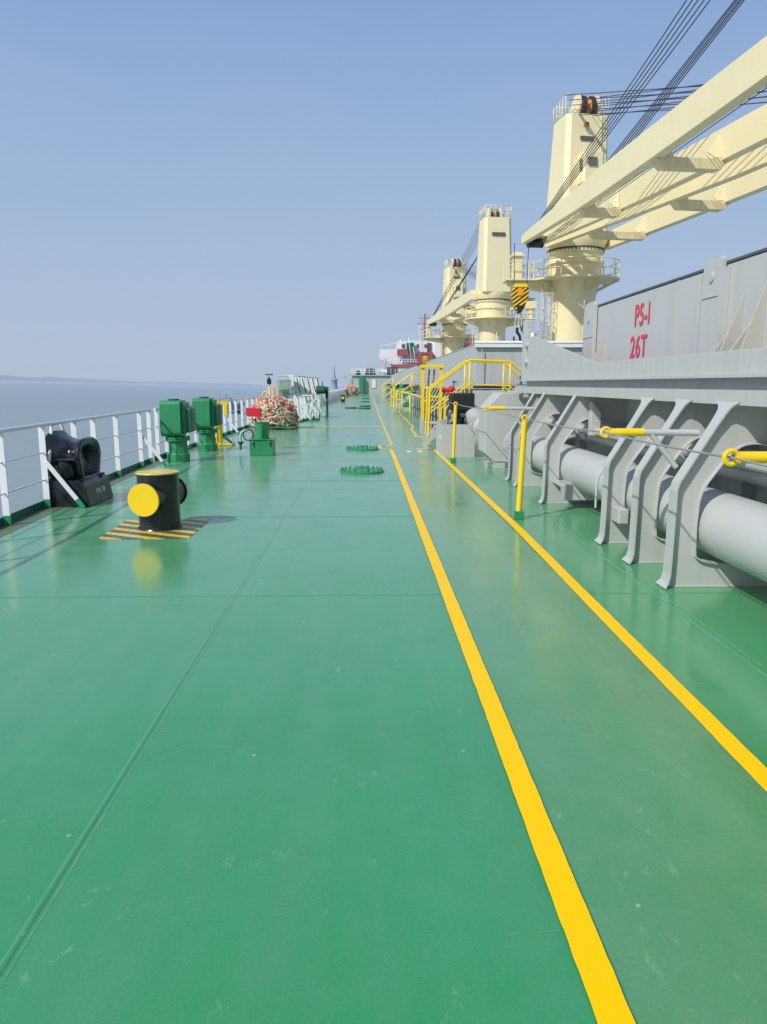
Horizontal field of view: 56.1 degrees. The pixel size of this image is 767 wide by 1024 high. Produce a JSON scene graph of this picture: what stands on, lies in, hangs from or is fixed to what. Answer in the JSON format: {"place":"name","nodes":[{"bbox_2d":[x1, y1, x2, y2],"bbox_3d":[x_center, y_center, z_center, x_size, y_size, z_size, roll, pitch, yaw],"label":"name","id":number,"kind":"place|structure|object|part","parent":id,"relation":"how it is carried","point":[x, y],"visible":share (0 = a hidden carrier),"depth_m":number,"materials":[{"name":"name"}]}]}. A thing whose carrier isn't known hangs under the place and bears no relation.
{"place":"outdoors","nodes":[
{"label":"outdoors","id":0,"kind":"place"},
{"bbox_2d":[0,375,270,385],"bbox_3d":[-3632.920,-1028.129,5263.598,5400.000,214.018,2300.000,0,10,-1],"label":"hills","id":1,"kind":"structure","parent":0,"point":[5,377],"depth_m":5278.15,"materials":[{"name":"grey"}]},
{"bbox_2d":[0,380,344,517],"bbox_3d":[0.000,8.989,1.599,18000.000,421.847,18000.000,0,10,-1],"label":"sea","id":2,"kind":"structure","parent":0,"point":[22,403],"depth_m":209.23,"materials":[{"name":"liquid"}]},
{"bbox_2d":[189,394,244,413],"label":"barge","id":3,"kind":"object","parent":2,"relation":"on","point":[232,406],"visible":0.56,"depth_m":225.07,"materials":[{"name":"metal"}]},
{"bbox_2d":[331,366,337,388],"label":"lattice tower","id":4,"kind":"structure","parent":2,"relation":"on","point":[334,379],"depth_m":2939.54,"materials":[{"name":"metal"}]},
{"bbox_2d":[380,313,474,372],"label":"moored ship","id":5,"kind":"object","parent":2,"relation":"on","point":[411,352],"visible":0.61,"depth_m":185.47,"materials":[{"name":"paint"}]},
{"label":"window","id":6,"kind":"part","parent":5,"relation":"part of","materials":[{"name":"glass"}]},
{"bbox_2d":[243,429,253,440],"bbox_3d":[-3.156,-1.795,16.823,0.276,0.272,0.026,0,10,-1],"label":"handwheel","id":7,"kind":"object","parent":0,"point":[249,430],"visible":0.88,"depth_m":16.81,"materials":[{"name":"green metal"}]},
{"bbox_2d":[0,394,766,1023],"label":"deck","id":8,"kind":"structure","parent":0,"point":[338,638],"depth_m":3.24,"materials":[{"name":"green paint"}]},
{"bbox_2d":[45,430,112,506],"bbox_3d":[-4.249,-0.636,10.023,0.596,0.999,0.938,0,10,-1],"label":"fairlead","id":9,"kind":"object","parent":8,"relation":"on","point":[75,463],"visible":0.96,"depth_m":9.68,"materials":[{"name":"black paint"}]},
{"bbox_2d":[0,409,167,526],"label":"guard rail","id":10,"kind":"object","parent":8,"relation":"on","point":[7,519],"visible":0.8,"depth_m":9.56,"materials":[{"name":"white metal"}]},
{"bbox_2d":[0,426,251,536],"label":"gutter stain","id":11,"kind":"object","parent":8,"relation":"on","point":[26,520],"visible":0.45,"depth_m":9.32,"materials":[{"name":"green paint"}]},
{"bbox_2d":[98,519,209,538],"bbox_3d":[-2.599,0.189,8.229,1.000,0.004,1.140,0,10,-1],"label":"hazard marking","id":12,"kind":"object","parent":8,"relation":"on","point":[127,529],"visible":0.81,"depth_m":8.00,"materials":[{"name":"yellow paint"}]},
{"bbox_2d":[128,469,187,531],"bbox_3d":[-2.571,-0.142,8.242,0.509,0.656,0.718,2,10,10],"label":"bollard","id":13,"kind":"object","parent":8,"relation":"on","point":[157,498],"visible":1,"depth_m":8.05,"materials":[{"name":"black metal"}]},
{"bbox_2d":[153,404,197,460],"bbox_3d":[-4.670,-1.962,17.162,0.565,1.142,3.700,0,10,-1],"label":"guard rail","id":14,"kind":"object","parent":8,"relation":"on","point":[158,442],"visible":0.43,"depth_m":15.50,"materials":[{"name":"white metal"}]},
{"bbox_2d":[159,399,195,462],"bbox_3d":[-4.333,-1.733,15.258,0.630,1.324,0.567,0,10,-1],"label":"ventilator","id":15,"kind":"object","parent":8,"relation":"on","point":[177,420],"visible":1,"depth_m":15.05,"materials":[{"name":"green paint"}]},
{"bbox_2d":[192,397,222,450],"bbox_3d":[-4.326,-2.179,17.770,0.630,1.324,0.567,0,10,-1],"label":"ventilator","id":16,"kind":"object","parent":8,"relation":"on","point":[208,412],"visible":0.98,"depth_m":17.57,"materials":[{"name":"green paint"}]},
{"bbox_2d":[216,401,235,444],"bbox_3d":[-4.332,-2.387,19.381,0.602,1.168,0.300,0,10,-1],"label":"davit post","id":17,"kind":"object","parent":8,"relation":"on","point":[220,436],"visible":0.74,"depth_m":19.34,"materials":[{"name":"yellow metal"}]},
{"bbox_2d":[215,396,259,438],"bbox_3d":[-4.845,-3.328,24.840,0.599,1.142,10.500,0,10,-1],"label":"guard rail","id":18,"kind":"object","parent":8,"relation":"on","point":[235,427],"visible":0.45,"depth_m":24.62,"materials":[{"name":"white metal"}]},
{"bbox_2d":[237,429,252,449],"bbox_3d":[-3.260,-1.711,16.988,0.378,0.477,0.150,0,10,-1],"label":"gooseneck pipe","id":19,"kind":"object","parent":8,"relation":"on","point":[240,442],"visible":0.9,"depth_m":16.95,"materials":[{"name":"metal"}]},
{"bbox_2d":[246,408,261,437],"bbox_3d":[-3.225,-2.077,17.980,0.359,1.047,0.280,0,10,-1],"label":"box","id":20,"kind":"object","parent":8,"relation":"on","point":[253,412],"visible":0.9,"depth_m":17.78,"materials":[{"name":"red paint"}]},
{"bbox_2d":[248,421,275,455],"bbox_3d":[-2.801,-1.703,16.659,0.580,0.773,0.514,0,10,-1],"label":"air pipe box","id":21,"kind":"object","parent":8,"relation":"on","point":[262,443],"visible":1,"depth_m":16.49,"materials":[{"name":"green paint"}]},
{"bbox_2d":[265,374,272,394],"bbox_3d":[-5.212,-5.276,32.967,0.340,2.060,0.195,0,10,-1],"label":"deck lamp","id":22,"kind":"object","parent":8,"relation":"on","point":[268,381],"visible":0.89,"depth_m":32.77,"materials":[{"name":"black metal"}]},
{"bbox_2d":[259,386,278,397],"bbox_3d":[-5.179,-4.920,32.322,0.306,1.424,1.451,4,11,21],"label":"embarkation rail","id":23,"kind":"object","parent":8,"relation":"on","point":[272,391],"visible":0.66,"depth_m":32.42,"materials":[{"name":"yellow metal"}]},
{"bbox_2d":[269,424,298,429],"bbox_3d":[-3.910,-3.147,26.673,1.400,0.108,1.700,0,10,-1],"label":"pallet","id":24,"kind":"object","parent":8,"relation":"on","point":[292,427],"visible":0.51,"depth_m":25.90,"materials":[{"name":"green paint"}]},
{"bbox_2d":[249,393,298,428],"bbox_3d":[-4.056,-3.740,26.658,1.875,1.298,1.857,0,10,-1],"label":"rope heap","id":25,"kind":"object","parent":24,"relation":"on","point":[278,410],"visible":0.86,"depth_m":26.07,"materials":[{"name":"fabric"}]},
{"bbox_2d":[276,375,318,416],"bbox_3d":[-4.170,-5.957,36.795,1.208,2.000,6.790,1,10,5],"label":"accommodation ladder","id":26,"kind":"object","parent":8,"relation":"on","point":[289,388],"visible":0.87,"depth_m":35.10,"materials":[{"name":"white metal"}]},
{"bbox_2d":[300,394,326,421],"bbox_3d":[-3.153,-4.846,33.377,0.561,1.142,5.226,1,10,4],"label":"guard rail","id":27,"kind":"object","parent":8,"relation":"on","point":[305,413],"visible":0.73,"depth_m":31.89,"materials":[{"name":"white metal"}]},
{"bbox_2d":[292,389,346,409],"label":"bulwark","id":28,"kind":"object","parent":8,"relation":"on","point":[334,395],"visible":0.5,"depth_m":67.83,"materials":[{"name":"white paint"}]},
{"bbox_2d":[316,381,328,416],"bbox_3d":[-3.065,-5.666,36.152,0.610,1.748,0.500,0,10,-1],"label":"winch","id":29,"kind":"object","parent":8,"relation":"on","point":[322,389],"visible":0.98,"depth_m":35.95,"materials":[{"name":"green paint"}]},
{"bbox_2d":[15,578,668,970],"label":"deck scuffs","id":30,"kind":"object","parent":8,"relation":"on","point":[307,842],"visible":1,"depth_m":2.45,"materials":[{"name":"green paint"}]},
{"bbox_2d":[325,409,376,409],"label":"crossing line","id":31,"kind":"object","parent":8,"relation":"on","point":[351,409],"visible":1,"depth_m":46.36,"materials":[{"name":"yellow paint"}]},
{"bbox_2d":[345,385,359,395],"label":"rope heap","id":32,"kind":"object","parent":8,"relation":"on","point":[350,390],"visible":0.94,"depth_m":98.75,"materials":[{"name":"fabric"}]},
{"bbox_2d":[339,465,383,473],"bbox_3d":[-0.412,-0.803,13.563,0.840,0.088,0.840,0,10,-1],"label":"manhole","id":33,"kind":"object","parent":8,"relation":"on","point":[361,470],"visible":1,"depth_m":13.43,"materials":[{"name":"green paint"}]},
{"bbox_2d":[346,445,378,450],"bbox_3d":[-0.537,-1.626,18.189,0.840,0.088,0.840,0,10,-1],"label":"manhole","id":34,"kind":"object","parent":8,"relation":"on","point":[362,448],"visible":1,"depth_m":18.06,"materials":[{"name":"green paint"}]},
{"bbox_2d":[349,369,399,393],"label":"forecastle bulkhead","id":35,"kind":"object","parent":8,"relation":"on","point":[369,384],"visible":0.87,"depth_m":116.07,"materials":[{"name":"grey paint"}]},
{"bbox_2d":[365,368,375,374],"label":"windlass","id":36,"kind":"object","parent":35,"relation":"on","point":[369,371],"visible":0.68,"depth_m":118.76,"materials":[{"name":"white metal"}]},
{"bbox_2d":[379,358,391,374],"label":"foremast","id":37,"kind":"object","parent":35,"relation":"on","point":[384,364],"visible":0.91,"depth_m":124.46,"materials":[{"name":"white metal"}]},
{"bbox_2d":[379,367,397,374],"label":"windlass","id":38,"kind":"object","parent":35,"relation":"on","point":[390,370],"visible":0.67,"depth_m":121.31,"materials":[{"name":"white paint"}]},
{"bbox_2d":[371,395,392,449],"bbox_3d":[-0.847,-9.796,64.327,0.442,0.004,93.901,0,10,-1],"label":"walkway line","id":39,"kind":"object","parent":8,"relation":"on","point":[387,436],"visible":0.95,"depth_m":24.93,"materials":[{"name":"yellow paint"}]},
{"bbox_2d":[0,412,766,976],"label":"weld seam","id":40,"kind":"object","parent":8,"relation":"on","point":[18,940],"visible":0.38,"depth_m":4.11,"materials":[{"name":"green paint"}]},
{"bbox_2d":[0,446,766,986],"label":"seam dust","id":41,"kind":"object","parent":8,"relation":"on","point":[190,674],"visible":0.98,"depth_m":3.62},
{"bbox_2d":[381,377,396,400],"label":"crossover stair","id":42,"kind":"object","parent":8,"relation":"on","point":[387,394],"visible":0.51,"depth_m":67.63,"materials":[{"name":"yellow metal"}]},
{"bbox_2d":[387,384,391,399],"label":"valve cabinet","id":43,"kind":"object","parent":8,"relation":"on","point":[388,390],"visible":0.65,"depth_m":75.08,"materials":[{"name":"green metal"}]},
{"bbox_2d":[395,384,399,404],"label":"handrail","id":44,"kind":"object","parent":8,"relation":"on","point":[397,386],"visible":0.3,"depth_m":55.34,"materials":[{"name":"yellow metal"}]},
{"bbox_2d":[398,384,403,407],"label":"valve cabinet","id":45,"kind":"object","parent":8,"relation":"on","point":[401,386],"visible":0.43,"depth_m":48.96,"materials":[{"name":"green metal"}]},
{"bbox_2d":[379,395,430,448],"bbox_3d":[0.292,-9.800,64.354,0.567,0.004,93.903,0,10,-1],"label":"walkway line","id":46,"kind":"object","parent":8,"relation":"on","point":[413,432],"visible":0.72,"depth_m":26.02,"materials":[{"name":"yellow paint"}]},
{"bbox_2d":[399,391,410,410],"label":"guard hoop","id":47,"kind":"object","parent":8,"relation":"on","point":[400,398],"visible":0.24,"depth_m":43.49,"materials":[{"name":"yellow paint"}]},
{"bbox_2d":[402,384,410,410],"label":"valve cabinet","id":48,"kind":"object","parent":8,"relation":"on","point":[405,406],"visible":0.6,"depth_m":44.56,"materials":[{"name":"green metal"}]},
{"bbox_2d":[396,391,420,423],"bbox_3d":[1.007,-4.887,33.141,0.124,1.271,19.101,0,10,-1],"label":"handrail","id":49,"kind":"object","parent":8,"relation":"on","point":[409,401],"visible":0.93,"depth_m":29.80,"materials":[{"name":"yellow metal"}]},
{"bbox_2d":[392,373,425,413],"bbox_3d":[1.855,-6.590,39.946,2.800,2.237,0.917,0,10,-1],"label":"crossover stair","id":50,"kind":"object","parent":8,"relation":"on","point":[399,404],"visible":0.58,"depth_m":39.60,"materials":[{"name":"yellow metal"}]},
{"bbox_2d":[399,383,419,396],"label":"hatch coaming","id":51,"kind":"object","parent":8,"relation":"on","point":[416,388],"visible":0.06,"depth_m":45.61,"materials":[{"name":"grey paint"}]},
{"bbox_2d":[401,366,425,383],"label":"hatch cover","id":52,"kind":"object","parent":51,"relation":"on","point":[416,377],"visible":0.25,"depth_m":47.50,"materials":[{"name":"grey metal"}]},
{"bbox_2d":[420,365,444,433],"bbox_3d":[1.584,-3.676,23.567,0.780,2.238,0.160,0,10,-1],"label":"ladder frame","id":53,"kind":"object","parent":8,"relation":"on","point":[422,367],"visible":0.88,"depth_m":23.48,"materials":[{"name":"yellow paint"}]},
{"bbox_2d":[427,369,434,386],"bbox_3d":[1.566,-4.365,23.571,0.250,0.612,0.110,0,10,-1],"label":"hose","id":54,"kind":"object","parent":53,"relation":"hanging from","point":[429,377],"visible":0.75,"depth_m":23.54,"materials":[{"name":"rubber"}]},
{"bbox_2d":[424,389,445,429],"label":"platform gate","id":55,"kind":"structure","parent":8,"relation":"on","point":[444,414],"depth_m":20.72,"materials":[{"name":"yellow metal"}]},
{"bbox_2d":[441,381,456,412],"bbox_3d":[1.757,-2.652,19.294,0.410,1.718,0.218,0,10,-1],"label":"fire hydrant","id":56,"kind":"object","parent":8,"relation":"on","point":[450,389],"visible":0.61,"depth_m":19.12,"materials":[{"name":"red metal"}]},
{"bbox_2d":[450,402,457,462],"bbox_3d":[1.469,-1.656,14.982,0.136,1.270,0.100,0,10,-1],"label":"stanchion","id":57,"kind":"object","parent":8,"relation":"on","point":[453,459],"visible":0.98,"depth_m":14.96,"materials":[{"name":"yellow paint"}]},
{"bbox_2d":[436,421,474,457],"bbox_3d":[1.661,-1.720,16.855,0.728,0.738,1.500,0,10,-1],"label":"drip box","id":58,"kind":"object","parent":8,"relation":"on","point":[465,442],"visible":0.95,"depth_m":16.14,"materials":[{"name":"grey paint"}]},
{"bbox_2d":[447,393,474,423],"bbox_3d":[1.780,-2.336,16.952,0.640,0.920,0.600,0,10,-1],"label":"hydraulic unit","id":59,"kind":"object","parent":58,"relation":"in","point":[465,399],"visible":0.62,"depth_m":16.63,"materials":[{"name":"black paint"}]},
{"bbox_2d":[412,381,526,439],"bbox_3d":[10.763,-4.482,29.647,18.206,1.701,17.500,0,10,-1],"label":"hatch coaming","id":60,"kind":"object","parent":8,"relation":"on","point":[434,415],"visible":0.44,"depth_m":26.59,"materials":[{"name":"grey paint"}]},
{"bbox_2d":[426,341,582,384],"bbox_3d":[10.830,-5.800,29.247,16.920,1.235,17.352,0,10,-1],"label":"hatch cover","id":61,"kind":"object","parent":60,"relation":"on","point":[487,373],"visible":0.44,"depth_m":20.70,"materials":[{"name":"grey metal"}]},
{"bbox_2d":[421,359,521,449],"bbox_3d":[2.396,-2.735,18.293,2.800,2.233,0.908,0,10,-1],"label":"crossover stair","id":62,"kind":"object","parent":8,"relation":"on","point":[428,435],"visible":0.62,"depth_m":17.98,"materials":[{"name":"yellow metal"}]},
{"bbox_2d":[464,405,492,461],"bbox_3d":[2.210,-1.836,16.196,0.621,1.197,2.817,0,10,-1],"label":"flanged elbow","id":63,"kind":"object","parent":8,"relation":"on","point":[471,416],"visible":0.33,"depth_m":16.14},
{"bbox_2d":[473,390,505,404],"bbox_3d":[3.291,-2.918,20.139,1.604,0.950,0.322,1,10,7],"label":"bracket","id":64,"kind":"object","parent":8,"relation":"on","point":[482,397],"visible":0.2,"depth_m":20.02,"materials":[{"name":"grey metal"}]},
{"bbox_2d":[478,390,531,467],"bbox_3d":[2.562,-1.643,14.108,1.180,1.549,1.380,0,10,-1],"label":"tank housing","id":65,"kind":"object","parent":8,"relation":"on","point":[494,429],"visible":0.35,"depth_m":13.95,"materials":[{"name":"grey paint"}]},
{"bbox_2d":[389,449,635,1023],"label":"walkway line","id":66,"kind":"object","parent":8,"relation":"on","point":[602,988],"visible":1,"depth_m":2.61,"materials":[{"name":"yellow paint"}]},
{"bbox_2d":[513,414,528,519],"bbox_3d":[1.663,-0.539,8.704,0.141,1.270,0.100,0,10,-1],"label":"stanchion","id":67,"kind":"object","parent":8,"relation":"on","point":[518,513],"visible":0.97,"depth_m":8.69,"materials":[{"name":"yellow paint"}]},
{"bbox_2d":[436,397,766,467],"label":"safety wire","id":68,"kind":"object","parent":67,"relation":"attached to","point":[729,457],"visible":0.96,"depth_m":4.79,"materials":[{"name":"grey metal"}]},
{"bbox_2d":[372,395,766,1023],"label":"walkway","id":69,"kind":"structure","parent":8,"relation":"on","point":[676,899],"depth_m":3.01,"materials":[{"name":"green paint"}]},
{"bbox_2d":[433,450,766,791],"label":"walkway line","id":70,"kind":"object","parent":8,"relation":"on","point":[753,766],"visible":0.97,"depth_m":4.17,"materials":[{"name":"yellow paint"}]},
{"bbox_2d":[505,336,766,588],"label":"hatch coaming","id":71,"kind":"object","parent":8,"relation":"on","point":[718,400],"visible":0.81,"depth_m":6.67,"materials":[{"name":"grey paint"}]},
{"bbox_2d":[483,405,532,425],"bbox_3d":[1.980,-1.529,11.462,0.793,0.343,0.064,0,10,-1],"label":"outrigger","id":72,"kind":"object","parent":71,"relation":"attached to","point":[509,409],"visible":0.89,"depth_m":11.42,"materials":[{"name":"grey paint"}]},
{"bbox_2d":[521,320,538,375],"bbox_3d":[2.739,-3.007,13.364,0.283,1.100,0.681,1,10,7],"label":"cover stopper","id":73,"kind":"object","parent":71,"relation":"attached to","point":[529,331],"visible":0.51,"depth_m":13.37,"materials":[{"name":"grey paint"}]},
{"bbox_2d":[503,432,766,581],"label":"pipe","id":74,"kind":"object","parent":71,"relation":"attached to","point":[732,529],"visible":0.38,"depth_m":5.69,"materials":[{"name":"grey metal"}]},
{"bbox_2d":[600,426,699,468],"bbox_3d":[2.122,-0.516,5.773,0.793,0.343,0.064,0,10,-1],"label":"outrigger","id":75,"kind":"object","parent":71,"relation":"attached to","point":[652,434],"visible":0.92,"depth_m":5.74,"materials":[{"name":"grey paint"}]},
{"bbox_2d":[546,419,766,473],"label":"pipe","id":76,"kind":"object","parent":71,"relation":"attached to","point":[751,467],"visible":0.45,"depth_m":6.95,"materials":[{"name":"grey metal"}]},
{"bbox_2d":[570,431,766,487],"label":"pipe","id":77,"kind":"object","parent":71,"relation":"attached to","point":[749,476],"visible":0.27,"depth_m":6.39,"materials":[{"name":"grey metal"}]},
{"bbox_2d":[567,434,578,439],"bbox_3d":[2.736,-1.130,10.749,0.445,0.120,0.126,-3,11,-17],"label":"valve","id":78,"kind":"object","parent":77,"relation":"attached to","point":[573,436],"visible":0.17,"depth_m":10.77,"materials":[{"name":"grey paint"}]},
{"bbox_2d":[581,421,758,450],"bbox_3d":[3.324,-0.088,3.979,0.124,0.124,19.700,0,10,-1],"label":"pipe","id":79,"kind":"object","parent":71,"relation":"attached to","point":[602,424],"visible":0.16,"depth_m":9.98,"materials":[{"name":"metal"}]},
{"bbox_2d":[582,247,766,361],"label":"hatch cover","id":80,"kind":"object","parent":71,"relation":"on","point":[717,304],"visible":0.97,"depth_m":7.55,"materials":[{"name":"grey metal"}]},
{"bbox_2d":[722,448,766,466],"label":"outrigger","id":81,"kind":"object","parent":71,"relation":"attached to","point":[758,456],"visible":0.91,"depth_m":3.76,"materials":[{"name":"yellow paint"}]},
{"bbox_3d":[11.569,-2.672,17.467,12.000,2.398,5.250,0,10,-1],"label":"mast house","id":82,"kind":"object","parent":8,"relation":"on","visible":0},
{"bbox_2d":[521,0,766,247],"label":"deck crane","id":83,"kind":"object","parent":82,"relation":"on","point":[614,187],"visible":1,"depth_m":24.92,"materials":[{"name":"beige paint"}]},
{"bbox_2d":[511,243,528,343],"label":"hook block","id":84,"kind":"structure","parent":83,"relation":"hanging from","point":[519,294],"depth_m":40.62,"materials":[{"name":"yellow paint"}]},
{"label":"mast house","id":85,"kind":"object","parent":8,"relation":"on","visible":0},
{"bbox_2d":[502,84,766,340],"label":"deck crane","id":86,"kind":"object","parent":85,"relation":"on","point":[573,281],"visible":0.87,"depth_m":40.45,"materials":[{"name":"beige paint"}]},
{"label":"mast house","id":87,"kind":"object","parent":8,"relation":"on","visible":0},
{"bbox_2d":[422,258,534,355],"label":"deck crane","id":88,"kind":"object","parent":87,"relation":"on","point":[453,338],"visible":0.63,"depth_m":94.00,"materials":[{"name":"beige paint"}]},
{"bbox_2d":[427,205,537,344],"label":"deck crane","id":89,"kind":"object","parent":87,"relation":"on","point":[490,294],"visible":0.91,"depth_m":66.62,"materials":[{"name":"beige paint"}]},
{"bbox_2d":[422,325,428,364],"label":"hook block","id":90,"kind":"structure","parent":89,"relation":"hanging from","point":[425,359],"depth_m":94.23,"materials":[{"name":"yellow paint"}]},
{"bbox_2d":[0,0,766,387],"label":"sky","id":91,"kind":"structure","parent":0,"point":[192,191],"materials":[{"name":"blue"}]},
{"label":"hatch coaming","id":92,"kind":"object","parent":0,"visible":0},
{"bbox_2d":[391,373,400,383],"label":"hatch cover","id":93,"kind":"object","parent":92,"relation":"on","point":[397,379],"visible":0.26,"depth_m":76.64,"materials":[{"name":"grey metal"}]}
]}

